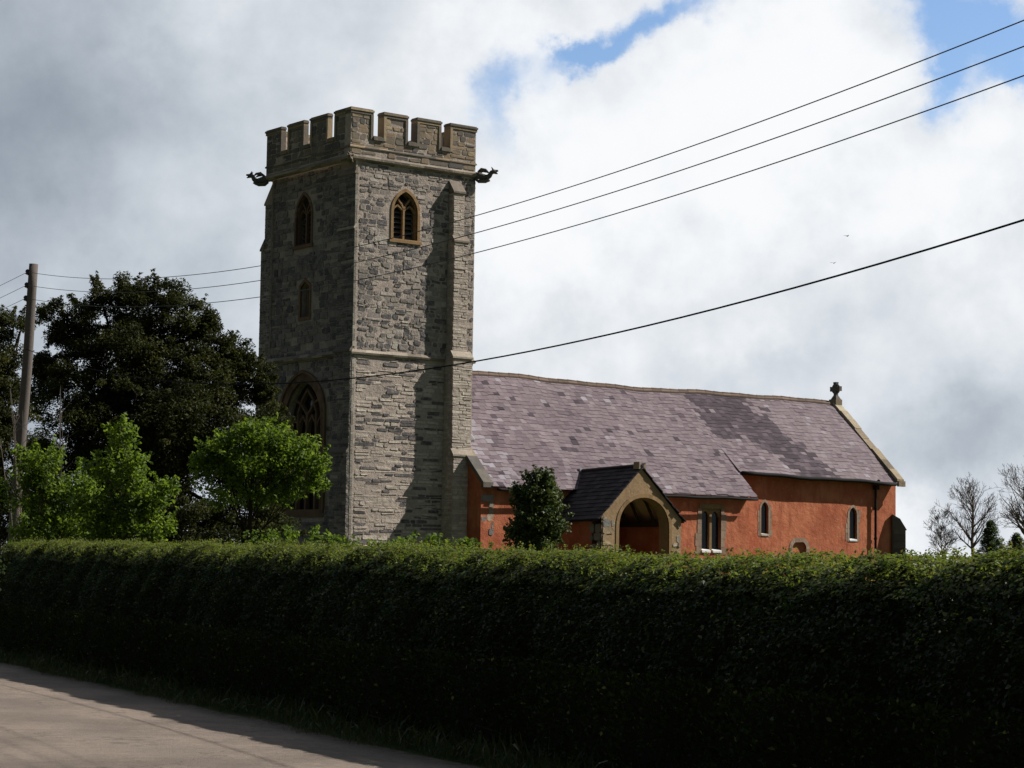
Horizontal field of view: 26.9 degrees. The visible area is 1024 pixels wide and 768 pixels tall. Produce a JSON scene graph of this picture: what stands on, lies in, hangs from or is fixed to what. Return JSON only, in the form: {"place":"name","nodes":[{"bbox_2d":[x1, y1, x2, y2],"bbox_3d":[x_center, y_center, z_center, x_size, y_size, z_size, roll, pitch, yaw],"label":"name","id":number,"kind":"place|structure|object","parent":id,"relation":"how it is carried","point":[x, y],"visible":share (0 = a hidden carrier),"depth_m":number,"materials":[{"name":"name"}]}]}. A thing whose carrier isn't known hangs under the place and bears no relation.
{"place":"outdoors","nodes":[
{"label":"outdoors","id":0,"kind":"place"},
{"bbox_2d":[0,541,12,590],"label":"dark shrub","id":1,"kind":"object","parent":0,"point":[4,566],"visible":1,"depth_m":26.86,"materials":[{"name":"green plant"}]},
{"bbox_2d":[0,663,481,767],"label":"road","id":2,"kind":"structure","parent":0,"point":[54,721],"depth_m":18.57,"materials":[{"name":"grey asphalt"}]},
{"bbox_2d":[0,568,924,767],"bbox_3d":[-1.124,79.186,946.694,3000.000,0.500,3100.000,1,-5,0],"label":"ground","id":3,"kind":"structure","parent":0,"point":[408,750],"depth_m":19.77,"materials":[{"name":"green plant"}]},
{"bbox_2d":[0,389,31,538],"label":"bare sapling","id":4,"kind":"object","parent":3,"relation":"on","point":[14,442],"visible":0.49,"depth_m":43.02,"materials":[{"name":"brown plant"}]},
{"bbox_2d":[7,263,37,548],"bbox_3d":[-10.358,1.198,45.041,0.530,7.515,0.270,1,-5,0],"label":"utility pole","id":5,"kind":"object","parent":3,"relation":"on","point":[25,390],"visible":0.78,"depth_m":45.09,"materials":[{"name":"brown wood"}]},
{"bbox_2d":[26,219,1023,384],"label":"overhead cable","id":6,"kind":"object","parent":5,"relation":"attached to","point":[953,241],"visible":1,"depth_m":21.16,"materials":[{"name":"black rubber"}]},
{"bbox_2d":[26,75,1023,306],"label":"overhead wire","id":7,"kind":"object","parent":5,"relation":"attached to","point":[611,214],"visible":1,"depth_m":21.32,"materials":[{"name":"black metal"}]},
{"bbox_2d":[28,46,1023,292],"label":"overhead wire","id":8,"kind":"object","parent":5,"relation":"attached to","point":[611,192],"visible":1,"depth_m":21.32,"materials":[{"name":"black metal"}]},
{"bbox_2d":[29,20,1023,278],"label":"overhead wire","id":9,"kind":"object","parent":5,"relation":"attached to","point":[595,178],"visible":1,"depth_m":21.25,"materials":[{"name":"black metal"}]},
{"bbox_2d":[0,304,63,553],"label":"yew tree","id":10,"kind":"object","parent":3,"relation":"on","point":[9,378],"visible":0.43,"depth_m":61.61,"materials":[{"name":"green plant"}]},
{"bbox_2d":[0,434,115,543],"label":"leafy shrub","id":11,"kind":"object","parent":3,"relation":"on","point":[49,514],"visible":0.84,"depth_m":39.80,"materials":[{"name":"green plant"}]},
{"bbox_2d":[51,386,76,540],"bbox_3d":[-8.664,2.246,40.890,0.477,4.382,0.708,4,-5,-30],"label":"bare sapling","id":12,"kind":"object","parent":3,"relation":"on","point":[60,416],"visible":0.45,"depth_m":40.78,"materials":[{"name":"brown plant"}]},
{"bbox_2d":[64,413,181,542],"bbox_3d":[-7.086,2.417,38.951,2.188,3.789,1.307,1,-5,0],"label":"leafy shrub","id":13,"kind":"object","parent":3,"relation":"on","point":[122,456],"visible":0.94,"depth_m":38.81,"materials":[{"name":"green plant"}]},
{"bbox_2d":[0,268,309,550],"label":"yew tree","id":14,"kind":"object","parent":3,"relation":"on","point":[168,425],"visible":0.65,"depth_m":56.95,"materials":[{"name":"green plant"}]},
{"bbox_2d":[187,412,332,540],"bbox_3d":[-5.180,2.637,43.884,3.026,4.206,1.935,1,-5,0],"label":"tree","id":15,"kind":"object","parent":3,"relation":"on","point":[215,456],"visible":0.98,"depth_m":43.84,"materials":[{"name":"green plant"}]},
{"bbox_2d":[242,528,280,544],"bbox_3d":[-3.325,2.847,28.299,0.516,1.911,0.526,2,-5,-13],"label":"leafy sapling","id":16,"kind":"object","parent":3,"relation":"on","point":[262,537],"visible":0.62,"depth_m":28.41,"materials":[{"name":"green plant"}]},
{"bbox_2d":[268,534,297,544],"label":"leafy sapling","id":17,"kind":"object","parent":3,"relation":"on","point":[275,538],"visible":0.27,"depth_m":27.92,"materials":[{"name":"green plant"}]},
{"bbox_2d":[282,525,345,545],"bbox_3d":[-2.562,2.768,27.445,0.691,1.952,0.919,-2,-6,34],"label":"leafy sapling","id":18,"kind":"object","parent":3,"relation":"on","point":[328,536],"visible":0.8,"depth_m":27.36,"materials":[{"name":"green plant"}]},
{"bbox_2d":[329,534,360,548],"bbox_3d":[-2.113,2.795,26.860,0.422,1.813,0.286,0,-5,14],"label":"leafy sapling","id":19,"kind":"object","parent":3,"relation":"on","point":[344,538],"visible":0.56,"depth_m":26.89,"materials":[{"name":"green plant"}]},
{"bbox_2d":[367,537,405,545],"bbox_3d":[-1.520,2.734,25.817,0.512,1.781,0.462,2,-5,-9],"label":"leafy sapling","id":20,"kind":"object","parent":3,"relation":"on","point":[374,542],"visible":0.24,"depth_m":25.79,"materials":[{"name":"green plant"}]},
{"bbox_2d":[386,530,452,557],"bbox_3d":[-1.166,2.663,25.396,0.564,1.864,0.995,-3,-6,35],"label":"leafy sapling","id":21,"kind":"object","parent":3,"relation":"on","point":[432,539],"visible":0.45,"depth_m":25.42,"materials":[{"name":"green plant"}]},
{"bbox_2d":[434,533,494,547],"bbox_3d":[-0.589,2.649,24.914,0.643,1.827,0.480,5,-6,-44],"label":"leafy sapling","id":22,"kind":"object","parent":3,"relation":"on","point":[464,541],"visible":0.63,"depth_m":24.94,"materials":[{"name":"green plant"}]},
{"bbox_2d":[0,535,1023,767],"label":"hedge","id":23,"kind":"object","parent":3,"relation":"on","point":[656,661],"visible":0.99,"depth_m":16.34,"materials":[{"name":"green plant"}]},
{"bbox_2d":[501,464,574,561],"bbox_3d":[0.656,4.293,61.945,2.071,3.964,2.091,4,-5,-30],"label":"evergreen bush","id":24,"kind":"object","parent":3,"relation":"on","point":[538,517],"visible":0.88,"depth_m":61.54,"materials":[{"name":"green plant"}]},
{"bbox_2d":[246,106,906,580],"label":"church","id":25,"kind":"structure","parent":3,"relation":"on","point":[450,450],"depth_m":72.97,"materials":[{"name":"stone"}]},
{"bbox_2d":[276,370,325,516],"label":"west window","id":26,"kind":"structure","parent":25,"relation":"in","point":[310,408],"depth_m":72.74,"materials":[{"name":"brown stone"}]},
{"bbox_2d":[292,192,312,249],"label":"belfry window","id":27,"kind":"structure","parent":25,"relation":"in","point":[308,211],"depth_m":73.72,"materials":[{"name":"brown stone"}]},
{"bbox_2d":[298,278,310,320],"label":"slit window","id":28,"kind":"structure","parent":25,"relation":"in","point":[305,280],"depth_m":73.14,"materials":[{"name":"brown stone"}]},
{"bbox_2d":[389,189,421,244],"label":"belfry window","id":29,"kind":"structure","parent":25,"relation":"in","point":[401,212],"depth_m":72.22,"materials":[{"name":"stone"}]},
{"bbox_2d":[695,503,726,554],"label":"nave window","id":30,"kind":"structure","parent":25,"relation":"in","point":[706,537],"depth_m":77.82,"materials":[{"name":"stone"}]},
{"bbox_2d":[758,499,771,536],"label":"lancet window","id":31,"kind":"structure","parent":25,"relation":"in","point":[763,520],"depth_m":80.85,"materials":[{"name":"stone"}]},
{"bbox_2d":[789,538,809,569],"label":"blocked doorway","id":32,"kind":"structure","parent":25,"relation":"in","point":[796,542],"depth_m":81.88,"materials":[{"name":"stone"}]},
{"bbox_2d":[845,505,860,541],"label":"lancet window","id":33,"kind":"structure","parent":25,"relation":"in","point":[850,532],"depth_m":83.72,"materials":[{"name":"stone"}]},
{"bbox_2d":[923,504,960,555],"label":"bare tree","id":34,"kind":"object","parent":3,"relation":"on","point":[947,541],"visible":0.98,"depth_m":104.78,"materials":[{"name":"brown plant"}]},
{"bbox_2d":[935,472,1000,554],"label":"bare tree","id":35,"kind":"object","parent":3,"relation":"on","point":[971,497],"visible":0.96,"depth_m":104.53,"materials":[{"name":"brown plant"}]},
{"bbox_2d":[974,520,1004,564],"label":"conifer","id":36,"kind":"object","parent":3,"relation":"on","point":[991,540],"visible":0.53,"depth_m":97.61,"materials":[{"name":"green plant"}]},
{"bbox_2d":[992,455,1023,534],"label":"bare tree","id":37,"kind":"object","parent":3,"relation":"on","point":[1017,508],"visible":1,"depth_m":100.10,"materials":[{"name":"brown plant"}]},
{"bbox_2d":[996,532,1023,574],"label":"conifer","id":38,"kind":"object","parent":3,"relation":"on","point":[1014,538],"visible":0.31,"depth_m":97.55,"materials":[{"name":"green plant"}]},
{"bbox_2d":[0,0,1023,566],"label":"sky","id":39,"kind":"structure","parent":0,"point":[132,132],"materials":[{"name":"white"}]}
]}

